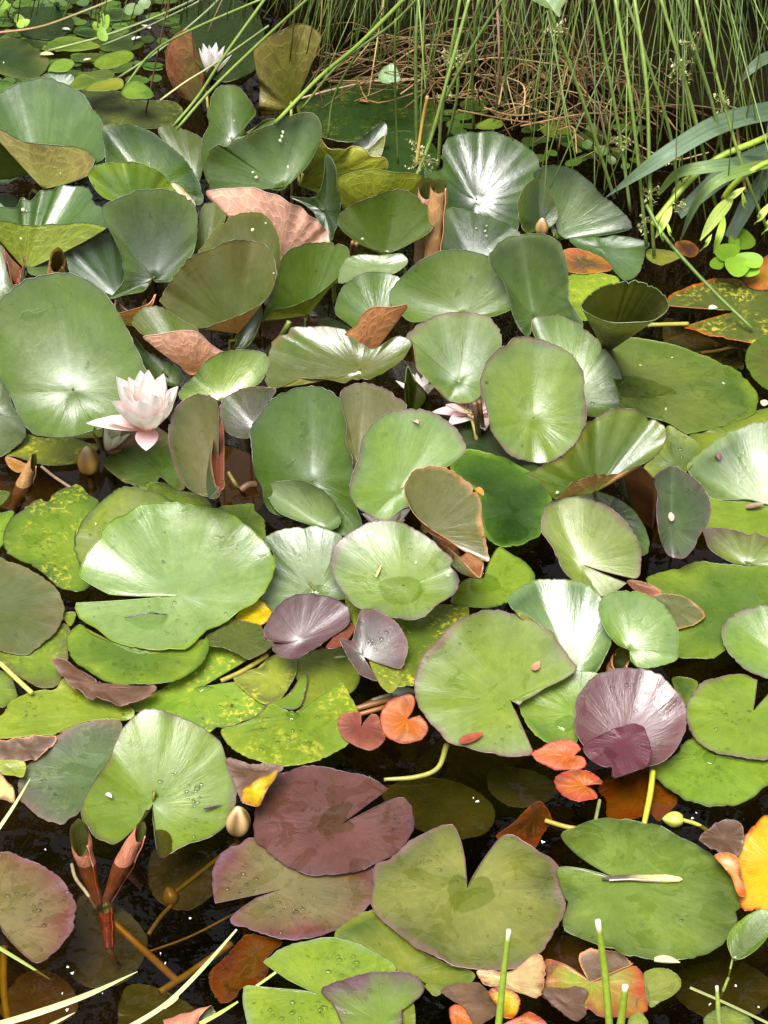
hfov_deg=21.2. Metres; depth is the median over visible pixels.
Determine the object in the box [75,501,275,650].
lily pad
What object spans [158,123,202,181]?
lily pad
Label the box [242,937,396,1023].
lily pad
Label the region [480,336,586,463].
lily pad
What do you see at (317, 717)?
lily pad
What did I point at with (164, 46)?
rush stalk
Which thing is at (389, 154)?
lily pad
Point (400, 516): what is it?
water lily flower
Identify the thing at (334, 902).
lily pad
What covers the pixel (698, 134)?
iris plant
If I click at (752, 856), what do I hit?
dying leaf
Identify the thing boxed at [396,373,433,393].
water lily flower
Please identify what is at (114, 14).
pondweed leaf
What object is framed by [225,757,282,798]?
dying leaf
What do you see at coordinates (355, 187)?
lily pad
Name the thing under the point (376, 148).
lily pad
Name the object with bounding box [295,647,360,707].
lily pad
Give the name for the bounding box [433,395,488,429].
water lily flower
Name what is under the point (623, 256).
lily pad
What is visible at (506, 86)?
rush stalk
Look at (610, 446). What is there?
lily pad
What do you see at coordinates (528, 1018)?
dying leaf
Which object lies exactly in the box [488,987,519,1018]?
dying leaf
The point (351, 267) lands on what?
lily pad
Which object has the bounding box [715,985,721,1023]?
cut stalk
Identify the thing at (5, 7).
round sprig
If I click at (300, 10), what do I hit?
rush clump
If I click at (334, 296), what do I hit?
lily stalk
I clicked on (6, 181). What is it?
lily pad
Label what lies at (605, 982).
cut stalk
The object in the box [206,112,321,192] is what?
lily pad
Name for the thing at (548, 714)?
lily pad
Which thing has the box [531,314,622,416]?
lily pad
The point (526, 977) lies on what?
dying leaf
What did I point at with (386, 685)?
lily pad
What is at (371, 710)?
lily stalk
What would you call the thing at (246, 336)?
lily pad
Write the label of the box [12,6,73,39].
lily pad
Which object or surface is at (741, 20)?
rush clump
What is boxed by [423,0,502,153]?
rush stalk
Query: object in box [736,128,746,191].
rush stalk
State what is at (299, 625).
lily pad
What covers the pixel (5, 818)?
grass blade
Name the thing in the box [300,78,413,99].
rush stalk
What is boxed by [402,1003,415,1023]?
lily pad
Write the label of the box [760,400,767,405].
fallen petal
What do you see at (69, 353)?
lily pad
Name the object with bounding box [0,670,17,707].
lily pad
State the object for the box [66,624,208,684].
lily pad
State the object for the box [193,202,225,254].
lily pad
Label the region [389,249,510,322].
lily pad
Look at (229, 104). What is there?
lily pad
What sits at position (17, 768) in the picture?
dying leaf
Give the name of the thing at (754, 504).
fallen petal
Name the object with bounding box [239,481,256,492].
lily stalk
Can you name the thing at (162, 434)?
lily pad
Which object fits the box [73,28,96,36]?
pondweed leaf
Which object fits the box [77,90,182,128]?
lily pad
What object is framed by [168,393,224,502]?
lily pad
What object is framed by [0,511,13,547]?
lily pad
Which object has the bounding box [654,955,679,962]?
fallen petal
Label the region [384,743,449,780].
lily stalk
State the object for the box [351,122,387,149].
lily pad
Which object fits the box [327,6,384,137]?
rush stalk
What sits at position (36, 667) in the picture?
lily pad
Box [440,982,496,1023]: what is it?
dying leaf
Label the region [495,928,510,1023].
cut stalk
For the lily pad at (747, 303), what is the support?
on the water
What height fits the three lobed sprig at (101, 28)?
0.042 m
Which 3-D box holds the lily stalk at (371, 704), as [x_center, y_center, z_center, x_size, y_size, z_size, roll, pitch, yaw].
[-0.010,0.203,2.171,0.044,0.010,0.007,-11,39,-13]
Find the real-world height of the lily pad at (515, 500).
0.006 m
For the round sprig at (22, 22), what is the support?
on the water
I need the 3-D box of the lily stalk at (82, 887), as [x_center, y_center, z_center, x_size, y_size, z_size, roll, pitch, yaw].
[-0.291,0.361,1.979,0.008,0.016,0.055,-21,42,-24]
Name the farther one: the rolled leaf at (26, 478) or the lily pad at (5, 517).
the rolled leaf at (26, 478)
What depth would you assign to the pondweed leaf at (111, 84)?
3.20 m
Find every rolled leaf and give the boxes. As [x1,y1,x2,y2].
[16,453,36,487]
[47,247,65,273]
[69,818,94,867]
[114,822,145,867]
[163,1005,215,1023]
[413,178,436,263]
[424,179,447,257]
[605,647,629,671]
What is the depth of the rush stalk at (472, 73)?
3.05 m
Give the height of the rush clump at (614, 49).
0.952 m
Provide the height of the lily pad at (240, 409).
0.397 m
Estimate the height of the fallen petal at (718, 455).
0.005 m
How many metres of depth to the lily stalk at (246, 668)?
2.20 m
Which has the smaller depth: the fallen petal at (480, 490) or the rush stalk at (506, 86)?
the fallen petal at (480, 490)
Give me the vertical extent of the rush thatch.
0.168 m
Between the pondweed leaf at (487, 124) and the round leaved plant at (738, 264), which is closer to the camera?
the round leaved plant at (738, 264)
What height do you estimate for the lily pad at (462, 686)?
0.042 m
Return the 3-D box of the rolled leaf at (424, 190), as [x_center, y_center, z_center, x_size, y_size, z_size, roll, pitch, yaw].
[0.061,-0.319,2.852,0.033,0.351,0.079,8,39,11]
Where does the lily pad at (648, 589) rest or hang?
on the lily pad at (718, 594)
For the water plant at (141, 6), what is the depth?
3.35 m
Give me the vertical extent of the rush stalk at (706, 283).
0.122 m
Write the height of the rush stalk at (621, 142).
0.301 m
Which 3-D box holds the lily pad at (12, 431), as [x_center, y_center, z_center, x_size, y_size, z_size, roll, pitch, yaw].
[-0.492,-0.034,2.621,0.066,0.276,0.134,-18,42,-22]
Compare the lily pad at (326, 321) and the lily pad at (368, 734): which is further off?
the lily pad at (326, 321)
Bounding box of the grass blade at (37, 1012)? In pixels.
[0,971,137,1023]
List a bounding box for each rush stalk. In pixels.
[0,0,113,33]
[48,0,195,51]
[102,0,201,45]
[117,0,218,77]
[121,0,261,90]
[160,25,268,100]
[172,0,265,127]
[176,0,307,129]
[274,0,405,123]
[300,0,416,110]
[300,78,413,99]
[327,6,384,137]
[394,18,398,163]
[405,0,469,175]
[408,0,423,168]
[414,95,428,165]
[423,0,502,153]
[436,0,465,169]
[447,0,459,137]
[471,0,479,128]
[495,0,500,107]
[502,0,507,112]
[544,8,615,198]
[592,0,631,211]
[614,0,649,246]
[625,0,681,184]
[633,0,665,256]
[645,204,753,329]
[659,0,716,207]
[676,0,729,186]
[694,0,767,230]
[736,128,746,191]
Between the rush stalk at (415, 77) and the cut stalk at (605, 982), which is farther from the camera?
the rush stalk at (415, 77)
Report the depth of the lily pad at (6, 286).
2.74 m
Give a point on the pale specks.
(415, 562)
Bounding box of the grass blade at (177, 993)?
[130,929,236,1023]
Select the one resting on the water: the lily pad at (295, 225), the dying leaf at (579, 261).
the lily pad at (295, 225)
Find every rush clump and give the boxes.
[0,0,766,189]
[2,0,767,241]
[100,0,451,24]
[322,0,767,223]
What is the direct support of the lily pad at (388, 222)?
on the water
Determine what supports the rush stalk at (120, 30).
on the water
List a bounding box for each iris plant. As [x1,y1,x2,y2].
[606,101,767,196]
[657,51,767,242]
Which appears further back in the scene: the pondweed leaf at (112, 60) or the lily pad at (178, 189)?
the pondweed leaf at (112, 60)
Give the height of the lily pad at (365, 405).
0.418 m
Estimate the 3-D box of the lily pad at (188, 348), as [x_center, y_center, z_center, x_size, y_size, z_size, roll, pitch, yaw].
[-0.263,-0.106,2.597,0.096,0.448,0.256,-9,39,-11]
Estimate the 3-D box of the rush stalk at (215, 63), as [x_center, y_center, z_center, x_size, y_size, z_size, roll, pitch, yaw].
[-0.250,-0.661,3.006,0.168,0.103,0.021,-8,39,-11]
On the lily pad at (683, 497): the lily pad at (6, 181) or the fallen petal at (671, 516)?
the fallen petal at (671, 516)
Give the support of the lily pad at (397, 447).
on the water
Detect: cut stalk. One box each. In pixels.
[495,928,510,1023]
[595,918,612,1023]
[617,983,628,1023]
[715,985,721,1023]
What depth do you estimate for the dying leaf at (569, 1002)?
1.86 m
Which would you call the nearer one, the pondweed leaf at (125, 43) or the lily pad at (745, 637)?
the lily pad at (745, 637)
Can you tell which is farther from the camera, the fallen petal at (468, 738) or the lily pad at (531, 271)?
the lily pad at (531, 271)
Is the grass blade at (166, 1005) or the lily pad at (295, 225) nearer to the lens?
the grass blade at (166, 1005)
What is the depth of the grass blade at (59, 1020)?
1.83 m
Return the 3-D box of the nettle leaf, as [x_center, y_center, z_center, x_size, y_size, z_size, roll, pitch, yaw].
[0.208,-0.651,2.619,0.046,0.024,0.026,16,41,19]
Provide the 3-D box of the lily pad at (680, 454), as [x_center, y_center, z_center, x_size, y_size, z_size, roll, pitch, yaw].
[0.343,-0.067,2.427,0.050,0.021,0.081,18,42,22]
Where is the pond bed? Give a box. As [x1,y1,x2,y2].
[333,0,767,121]
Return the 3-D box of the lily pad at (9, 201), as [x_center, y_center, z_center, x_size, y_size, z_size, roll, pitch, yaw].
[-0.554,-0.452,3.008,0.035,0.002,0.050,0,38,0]
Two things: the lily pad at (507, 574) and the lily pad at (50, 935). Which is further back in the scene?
the lily pad at (507, 574)
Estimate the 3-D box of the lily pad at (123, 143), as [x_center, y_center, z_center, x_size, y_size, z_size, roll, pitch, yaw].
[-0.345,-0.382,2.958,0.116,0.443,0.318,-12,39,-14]
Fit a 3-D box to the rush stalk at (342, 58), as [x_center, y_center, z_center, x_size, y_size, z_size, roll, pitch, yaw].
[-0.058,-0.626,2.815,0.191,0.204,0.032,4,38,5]
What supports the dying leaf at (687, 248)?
on the water
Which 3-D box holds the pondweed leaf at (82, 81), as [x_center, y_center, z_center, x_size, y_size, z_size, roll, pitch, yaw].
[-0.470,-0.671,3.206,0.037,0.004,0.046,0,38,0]
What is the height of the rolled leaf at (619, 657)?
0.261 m
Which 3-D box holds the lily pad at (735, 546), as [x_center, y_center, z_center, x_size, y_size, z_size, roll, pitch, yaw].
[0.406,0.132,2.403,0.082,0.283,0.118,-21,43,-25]
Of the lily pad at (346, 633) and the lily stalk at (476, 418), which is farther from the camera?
the lily stalk at (476, 418)
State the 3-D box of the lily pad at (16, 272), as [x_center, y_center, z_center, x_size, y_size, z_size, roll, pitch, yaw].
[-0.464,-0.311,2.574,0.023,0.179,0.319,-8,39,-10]
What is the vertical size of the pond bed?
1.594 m
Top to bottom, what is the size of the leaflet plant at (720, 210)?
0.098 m
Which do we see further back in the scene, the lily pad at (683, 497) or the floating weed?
the floating weed
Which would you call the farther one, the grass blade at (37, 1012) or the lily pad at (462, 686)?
the lily pad at (462, 686)
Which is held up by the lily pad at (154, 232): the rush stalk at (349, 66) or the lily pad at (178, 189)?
the lily pad at (178, 189)
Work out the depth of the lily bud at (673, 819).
2.03 m
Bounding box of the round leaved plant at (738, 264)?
[709,228,762,276]
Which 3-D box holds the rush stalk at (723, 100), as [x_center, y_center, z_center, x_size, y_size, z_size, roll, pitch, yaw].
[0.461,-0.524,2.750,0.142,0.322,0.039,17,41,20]
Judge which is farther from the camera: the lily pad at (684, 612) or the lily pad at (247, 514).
the lily pad at (247, 514)
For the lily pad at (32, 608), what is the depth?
2.28 m
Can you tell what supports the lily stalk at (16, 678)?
on the water
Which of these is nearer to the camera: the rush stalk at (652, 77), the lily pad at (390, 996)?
the lily pad at (390, 996)
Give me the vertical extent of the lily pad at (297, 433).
0.389 m
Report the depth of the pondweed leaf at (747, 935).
1.90 m
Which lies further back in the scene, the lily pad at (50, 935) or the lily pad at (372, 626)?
the lily pad at (372, 626)
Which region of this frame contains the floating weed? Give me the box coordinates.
[0,0,653,168]
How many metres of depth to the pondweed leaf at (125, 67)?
3.35 m
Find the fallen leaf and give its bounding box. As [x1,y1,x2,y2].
[378,64,399,83]
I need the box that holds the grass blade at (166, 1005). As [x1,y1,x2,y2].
[162,996,178,1008]
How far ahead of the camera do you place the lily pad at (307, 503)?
2.35 m
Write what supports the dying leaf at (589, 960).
on the water
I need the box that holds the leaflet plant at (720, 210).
[650,133,767,252]
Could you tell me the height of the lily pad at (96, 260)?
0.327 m
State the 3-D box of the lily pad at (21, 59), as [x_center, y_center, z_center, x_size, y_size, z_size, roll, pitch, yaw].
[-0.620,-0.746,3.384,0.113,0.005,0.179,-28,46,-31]
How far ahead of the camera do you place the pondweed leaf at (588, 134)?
3.17 m
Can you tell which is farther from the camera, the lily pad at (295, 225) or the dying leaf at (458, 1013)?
the lily pad at (295, 225)
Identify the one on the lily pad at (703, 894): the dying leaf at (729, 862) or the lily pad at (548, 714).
the dying leaf at (729, 862)
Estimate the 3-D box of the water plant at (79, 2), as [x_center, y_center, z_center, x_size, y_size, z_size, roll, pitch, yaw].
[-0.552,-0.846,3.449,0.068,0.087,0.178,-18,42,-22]
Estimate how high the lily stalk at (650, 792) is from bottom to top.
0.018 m
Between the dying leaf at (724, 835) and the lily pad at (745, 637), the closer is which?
the dying leaf at (724, 835)
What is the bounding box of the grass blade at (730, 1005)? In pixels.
[689,986,767,1023]
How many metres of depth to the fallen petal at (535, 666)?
2.12 m
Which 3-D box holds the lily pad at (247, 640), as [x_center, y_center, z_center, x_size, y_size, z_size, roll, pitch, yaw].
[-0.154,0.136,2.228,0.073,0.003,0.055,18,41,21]
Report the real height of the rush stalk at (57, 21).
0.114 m
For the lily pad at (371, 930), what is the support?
on the water
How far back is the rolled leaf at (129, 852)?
1.99 m
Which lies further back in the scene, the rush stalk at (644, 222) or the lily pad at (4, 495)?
the rush stalk at (644, 222)
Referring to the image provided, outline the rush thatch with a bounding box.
[304,12,744,185]
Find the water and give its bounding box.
[0,0,767,1023]
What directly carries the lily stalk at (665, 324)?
on the water
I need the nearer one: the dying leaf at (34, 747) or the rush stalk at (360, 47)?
the dying leaf at (34, 747)
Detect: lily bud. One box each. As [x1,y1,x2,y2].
[77,446,99,474]
[226,806,250,836]
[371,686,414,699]
[535,218,548,234]
[662,811,701,826]
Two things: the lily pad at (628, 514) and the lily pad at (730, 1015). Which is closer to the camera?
the lily pad at (730, 1015)
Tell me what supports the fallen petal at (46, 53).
on the lily pad at (21, 59)
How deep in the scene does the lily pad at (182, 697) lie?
2.18 m
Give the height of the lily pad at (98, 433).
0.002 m
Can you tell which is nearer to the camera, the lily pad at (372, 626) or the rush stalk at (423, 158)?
the lily pad at (372, 626)
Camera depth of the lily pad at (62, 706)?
2.15 m
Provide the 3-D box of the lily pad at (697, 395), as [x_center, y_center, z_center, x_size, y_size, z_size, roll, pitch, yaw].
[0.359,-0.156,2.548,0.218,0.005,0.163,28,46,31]
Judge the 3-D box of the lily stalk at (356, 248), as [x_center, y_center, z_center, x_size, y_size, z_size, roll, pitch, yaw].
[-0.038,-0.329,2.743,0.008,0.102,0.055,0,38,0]
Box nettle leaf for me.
[533,0,564,16]
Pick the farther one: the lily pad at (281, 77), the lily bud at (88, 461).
the lily pad at (281, 77)
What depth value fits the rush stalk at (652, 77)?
2.78 m
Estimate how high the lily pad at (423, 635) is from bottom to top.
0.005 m
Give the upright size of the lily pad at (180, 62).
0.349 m
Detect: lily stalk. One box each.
[0,661,33,694]
[40,465,70,486]
[70,863,89,896]
[220,653,268,682]
[227,471,238,487]
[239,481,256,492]
[279,320,291,334]
[332,280,336,302]
[350,240,354,256]
[354,241,357,255]
[357,696,393,710]
[360,704,385,715]
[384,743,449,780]
[472,401,480,437]
[477,399,485,432]
[544,818,575,829]
[594,799,601,818]
[642,769,655,823]
[647,322,688,326]
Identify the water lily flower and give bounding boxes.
[87,370,177,450]
[92,428,134,454]
[193,43,230,78]
[362,508,409,521]
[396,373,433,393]
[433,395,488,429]
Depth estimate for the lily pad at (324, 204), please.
2.81 m
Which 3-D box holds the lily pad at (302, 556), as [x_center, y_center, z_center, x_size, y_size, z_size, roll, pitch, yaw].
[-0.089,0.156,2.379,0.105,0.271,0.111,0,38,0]
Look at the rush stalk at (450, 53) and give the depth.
2.84 m
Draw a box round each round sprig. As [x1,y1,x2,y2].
[0,0,10,16]
[14,14,29,28]
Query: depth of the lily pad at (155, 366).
2.65 m
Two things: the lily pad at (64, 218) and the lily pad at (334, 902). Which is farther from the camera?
the lily pad at (64, 218)
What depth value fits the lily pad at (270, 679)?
2.20 m
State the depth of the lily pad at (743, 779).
2.09 m
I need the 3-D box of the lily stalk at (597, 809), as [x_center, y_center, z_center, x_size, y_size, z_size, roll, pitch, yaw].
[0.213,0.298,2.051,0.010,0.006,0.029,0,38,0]
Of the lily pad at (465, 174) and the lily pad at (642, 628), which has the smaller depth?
the lily pad at (642, 628)
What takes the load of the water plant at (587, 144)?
on the water
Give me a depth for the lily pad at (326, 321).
2.75 m
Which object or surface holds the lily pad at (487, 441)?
on the water
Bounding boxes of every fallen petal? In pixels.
[39,51,53,54]
[203,804,221,808]
[459,732,483,743]
[475,487,483,495]
[531,661,539,670]
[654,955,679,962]
[668,512,673,520]
[715,453,721,459]
[746,502,764,507]
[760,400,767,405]
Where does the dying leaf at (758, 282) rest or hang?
on the water
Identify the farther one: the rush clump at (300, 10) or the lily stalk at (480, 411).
the rush clump at (300, 10)
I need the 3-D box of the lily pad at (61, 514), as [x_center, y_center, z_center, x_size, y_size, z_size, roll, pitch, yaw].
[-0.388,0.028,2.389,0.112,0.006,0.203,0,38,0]
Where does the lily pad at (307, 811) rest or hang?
on the water
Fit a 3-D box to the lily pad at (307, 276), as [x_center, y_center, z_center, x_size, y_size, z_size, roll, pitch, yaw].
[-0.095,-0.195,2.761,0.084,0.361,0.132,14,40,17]
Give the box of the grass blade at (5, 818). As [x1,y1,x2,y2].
[0,779,29,828]
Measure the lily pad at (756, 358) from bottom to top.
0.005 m
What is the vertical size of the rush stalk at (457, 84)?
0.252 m
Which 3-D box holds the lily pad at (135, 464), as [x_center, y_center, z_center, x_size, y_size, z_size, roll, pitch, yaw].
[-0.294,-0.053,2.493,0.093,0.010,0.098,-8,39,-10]
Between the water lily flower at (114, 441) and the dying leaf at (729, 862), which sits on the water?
the water lily flower at (114, 441)
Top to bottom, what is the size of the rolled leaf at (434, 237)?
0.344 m
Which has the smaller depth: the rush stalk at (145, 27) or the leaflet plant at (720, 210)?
the leaflet plant at (720, 210)
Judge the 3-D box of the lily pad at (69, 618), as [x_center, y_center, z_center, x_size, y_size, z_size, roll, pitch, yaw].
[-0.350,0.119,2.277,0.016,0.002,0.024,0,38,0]
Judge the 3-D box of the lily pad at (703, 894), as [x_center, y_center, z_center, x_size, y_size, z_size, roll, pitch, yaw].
[0.251,0.356,1.952,0.173,0.006,0.179,0,38,0]
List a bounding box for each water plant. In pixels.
[39,0,88,7]
[123,0,150,17]
[582,123,615,164]
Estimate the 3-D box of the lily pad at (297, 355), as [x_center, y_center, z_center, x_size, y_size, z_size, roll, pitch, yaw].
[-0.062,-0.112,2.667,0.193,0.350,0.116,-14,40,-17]
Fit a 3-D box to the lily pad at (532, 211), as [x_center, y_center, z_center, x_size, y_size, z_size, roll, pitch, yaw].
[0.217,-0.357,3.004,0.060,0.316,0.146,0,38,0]
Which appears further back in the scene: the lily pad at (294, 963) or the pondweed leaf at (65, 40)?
the pondweed leaf at (65, 40)
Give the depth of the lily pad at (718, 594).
2.27 m
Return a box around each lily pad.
[0,37,49,79]
[0,77,104,200]
[0,80,14,91]
[0,143,27,179]
[0,177,18,184]
[0,184,107,278]
[0,195,17,207]
[0,245,12,299]
[0,272,146,437]
[0,381,25,456]
[0,491,9,505]
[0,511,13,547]
[0,557,64,655]
[0,623,70,687]
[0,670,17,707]
[0,678,134,738]
[0,851,76,962]
[3,249,25,286]
[3,484,98,591]
[5,457,25,472]
[6,433,98,465]
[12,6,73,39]
[18,719,122,824]
[27,260,48,275]
[41,72,73,85]
[63,612,75,625]
[66,232,123,299]
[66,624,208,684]
[73,486,172,563]
[74,428,102,437]
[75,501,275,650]
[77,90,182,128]
[80,708,236,853]
[88,161,175,200]
[101,124,203,204]
[101,188,197,325]
[102,439,184,489]
[120,427,168,446]
[128,328,181,386]
[128,646,266,731]
[131,306,223,378]
[132,482,211,507]
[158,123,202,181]
[159,239,276,349]
[165,30,208,107]
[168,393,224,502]
[171,183,195,206]
[178,349,269,407]
[180,0,264,82]
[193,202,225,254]
[198,212,280,273]
[201,85,274,183]
[205,618,273,659]
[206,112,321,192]
[206,187,329,260]
[212,837,373,939]
[218,503,265,538]
[219,386,275,438]
[221,683,358,766]
[233,655,296,703]
[235,306,262,349]
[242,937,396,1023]
[249,385,361,535]
[253,23,321,115]
[253,765,414,875]
[259,526,344,611]
[262,241,349,326]
[264,593,350,658]
[265,304,411,387]
[265,673,307,709]
[268,480,340,529]
[290,153,340,241]
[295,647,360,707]
[297,77,439,142]
[297,139,388,192]
[317,317,350,330]
[321,971,424,1023]
[326,623,354,648]
[330,520,459,619]
[334,910,475,1002]
[335,271,399,327]
[336,169,422,209]
[337,188,434,273]
[337,712,385,750]
[338,253,407,283]
[339,608,408,680]
[340,382,406,469]
[344,595,468,686]
[349,408,465,520]
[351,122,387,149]
[367,135,384,156]
[369,660,400,692]
[371,824,565,970]
[380,694,427,743]
[381,130,439,178]
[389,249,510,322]
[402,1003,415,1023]
[404,366,427,409]
[404,465,489,577]
[406,311,501,438]
[414,609,576,756]
[424,131,539,230]
[442,207,519,255]
[450,449,551,546]
[450,547,534,607]
[455,411,538,470]
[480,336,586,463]
[488,233,583,335]
[508,579,610,671]
[517,177,557,232]
[519,670,597,742]
[525,407,666,499]
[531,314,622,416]
[533,165,631,238]
[541,497,641,596]
[556,818,740,960]
[568,273,619,320]
[569,235,649,280]
[574,491,649,555]
[574,668,686,777]
[580,280,668,350]
[598,590,678,668]
[608,337,757,433]
[618,466,656,528]
[627,580,661,596]
[644,425,701,476]
[646,561,767,658]
[649,737,767,806]
[653,593,704,628]
[654,466,710,558]
[667,278,767,343]
[672,676,697,705]
[686,674,767,759]
[687,421,767,536]
[689,408,767,448]
[703,527,767,565]
[703,1006,753,1023]
[722,605,767,678]
[745,334,767,389]
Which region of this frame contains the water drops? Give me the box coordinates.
[5,392,729,1016]
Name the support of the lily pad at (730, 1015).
on the water
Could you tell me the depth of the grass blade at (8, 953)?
1.90 m
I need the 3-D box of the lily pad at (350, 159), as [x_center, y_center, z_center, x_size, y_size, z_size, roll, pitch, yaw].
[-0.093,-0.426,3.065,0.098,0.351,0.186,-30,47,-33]
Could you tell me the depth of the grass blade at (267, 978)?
1.88 m
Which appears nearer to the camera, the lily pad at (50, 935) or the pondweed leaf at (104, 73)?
the lily pad at (50, 935)
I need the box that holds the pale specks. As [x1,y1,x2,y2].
[3,62,758,1011]
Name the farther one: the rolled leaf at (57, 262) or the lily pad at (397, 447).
the rolled leaf at (57, 262)
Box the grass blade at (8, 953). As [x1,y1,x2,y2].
[0,946,36,969]
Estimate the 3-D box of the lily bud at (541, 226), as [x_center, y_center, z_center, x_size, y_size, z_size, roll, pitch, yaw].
[0.217,-0.318,2.887,0.019,0.226,0.032,0,38,0]
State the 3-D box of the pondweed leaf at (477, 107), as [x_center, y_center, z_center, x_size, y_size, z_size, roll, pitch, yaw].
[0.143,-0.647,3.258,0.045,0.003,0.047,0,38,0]
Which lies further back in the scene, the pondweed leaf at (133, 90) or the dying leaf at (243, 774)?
the pondweed leaf at (133, 90)
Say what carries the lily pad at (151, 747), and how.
on the water
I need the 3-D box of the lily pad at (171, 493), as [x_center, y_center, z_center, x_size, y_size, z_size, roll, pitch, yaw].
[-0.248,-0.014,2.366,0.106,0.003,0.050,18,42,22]
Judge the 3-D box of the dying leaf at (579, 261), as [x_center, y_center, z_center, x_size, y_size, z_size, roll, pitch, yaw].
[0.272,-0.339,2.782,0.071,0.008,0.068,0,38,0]
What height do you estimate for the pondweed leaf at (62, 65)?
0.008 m
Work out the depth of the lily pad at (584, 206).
2.92 m
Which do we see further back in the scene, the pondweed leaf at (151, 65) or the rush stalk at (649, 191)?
the pondweed leaf at (151, 65)
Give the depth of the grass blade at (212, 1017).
1.83 m
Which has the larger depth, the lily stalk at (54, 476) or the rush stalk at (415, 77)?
the rush stalk at (415, 77)
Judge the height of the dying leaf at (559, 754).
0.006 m
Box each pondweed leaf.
[42,36,99,51]
[48,59,73,71]
[70,53,102,62]
[71,74,94,89]
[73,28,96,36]
[77,68,114,79]
[86,78,123,90]
[89,8,135,20]
[94,51,133,68]
[95,35,143,51]
[111,62,132,72]
[121,81,153,99]
[144,62,162,67]
[460,97,487,110]
[476,118,502,129]
[540,118,569,137]
[576,129,604,149]
[627,1013,647,1023]
[643,968,681,1006]
[646,249,679,265]
[722,909,767,991]
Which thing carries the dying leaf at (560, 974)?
on the water
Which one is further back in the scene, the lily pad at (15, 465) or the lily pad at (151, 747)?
the lily pad at (15, 465)
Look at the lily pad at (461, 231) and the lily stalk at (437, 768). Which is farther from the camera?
the lily pad at (461, 231)
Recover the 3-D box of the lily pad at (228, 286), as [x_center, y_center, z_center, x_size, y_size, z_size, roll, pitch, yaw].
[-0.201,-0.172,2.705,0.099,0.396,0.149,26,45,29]
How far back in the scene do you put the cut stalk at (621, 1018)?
1.82 m
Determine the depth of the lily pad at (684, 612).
2.24 m
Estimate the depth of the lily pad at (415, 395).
2.50 m
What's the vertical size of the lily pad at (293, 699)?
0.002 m
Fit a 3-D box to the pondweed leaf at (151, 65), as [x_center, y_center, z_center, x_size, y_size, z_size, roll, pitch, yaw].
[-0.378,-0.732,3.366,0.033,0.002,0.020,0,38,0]
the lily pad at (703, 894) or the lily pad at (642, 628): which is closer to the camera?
the lily pad at (703, 894)
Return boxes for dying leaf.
[0,735,56,760]
[0,759,26,776]
[0,772,14,802]
[52,658,156,706]
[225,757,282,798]
[235,599,271,625]
[241,770,277,806]
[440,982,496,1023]
[449,1004,472,1023]
[476,954,545,997]
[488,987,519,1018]
[504,1012,546,1023]
[530,739,586,769]
[541,959,648,1021]
[542,986,587,1020]
[554,769,602,801]
[563,248,611,273]
[579,948,632,981]
[675,240,698,256]
[699,819,744,855]
[714,852,745,896]
[737,815,767,910]
[742,255,767,290]
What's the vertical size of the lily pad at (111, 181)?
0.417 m
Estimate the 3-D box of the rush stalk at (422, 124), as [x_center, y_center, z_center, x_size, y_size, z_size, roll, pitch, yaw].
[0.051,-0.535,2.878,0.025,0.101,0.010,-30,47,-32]
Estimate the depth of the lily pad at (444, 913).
1.95 m
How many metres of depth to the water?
2.08 m
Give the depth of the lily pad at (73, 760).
2.09 m
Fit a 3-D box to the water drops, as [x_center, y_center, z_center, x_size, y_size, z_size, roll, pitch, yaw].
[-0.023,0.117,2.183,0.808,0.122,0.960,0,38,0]
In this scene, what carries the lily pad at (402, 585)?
on the water
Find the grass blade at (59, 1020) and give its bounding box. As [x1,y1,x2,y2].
[50,1012,74,1023]
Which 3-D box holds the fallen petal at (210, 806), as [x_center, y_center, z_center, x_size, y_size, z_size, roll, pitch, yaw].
[-0.170,0.292,2.035,0.019,0.003,0.005,0,38,0]
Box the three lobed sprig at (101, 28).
[92,11,109,40]
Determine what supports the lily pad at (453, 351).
on the water
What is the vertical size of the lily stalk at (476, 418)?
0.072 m
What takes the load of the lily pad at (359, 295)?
on the water
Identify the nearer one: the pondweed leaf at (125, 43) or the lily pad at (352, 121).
the lily pad at (352, 121)
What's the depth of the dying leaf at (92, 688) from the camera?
2.16 m
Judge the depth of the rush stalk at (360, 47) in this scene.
2.94 m
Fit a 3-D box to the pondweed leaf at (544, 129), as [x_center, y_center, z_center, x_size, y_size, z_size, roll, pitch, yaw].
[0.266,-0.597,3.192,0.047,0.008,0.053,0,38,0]
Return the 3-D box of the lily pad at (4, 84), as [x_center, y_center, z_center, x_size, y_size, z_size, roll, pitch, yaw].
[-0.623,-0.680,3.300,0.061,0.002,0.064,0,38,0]
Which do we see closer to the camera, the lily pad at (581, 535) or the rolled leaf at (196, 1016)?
the rolled leaf at (196, 1016)
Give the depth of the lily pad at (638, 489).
2.31 m
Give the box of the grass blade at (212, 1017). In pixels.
[199,1001,238,1023]
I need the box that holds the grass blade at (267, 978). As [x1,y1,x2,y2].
[256,971,275,985]
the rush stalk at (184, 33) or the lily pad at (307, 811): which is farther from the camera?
the rush stalk at (184, 33)
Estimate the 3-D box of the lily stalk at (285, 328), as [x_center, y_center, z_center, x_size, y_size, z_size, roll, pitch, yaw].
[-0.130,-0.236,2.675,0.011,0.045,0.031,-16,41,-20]
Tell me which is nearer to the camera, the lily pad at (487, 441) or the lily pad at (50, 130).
the lily pad at (487, 441)
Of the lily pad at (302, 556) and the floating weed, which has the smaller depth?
the lily pad at (302, 556)
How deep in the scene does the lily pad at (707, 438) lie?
2.48 m
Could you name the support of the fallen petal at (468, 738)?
on the lily pad at (462, 686)
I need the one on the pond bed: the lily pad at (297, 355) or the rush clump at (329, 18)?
the rush clump at (329, 18)
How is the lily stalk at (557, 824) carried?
on the water

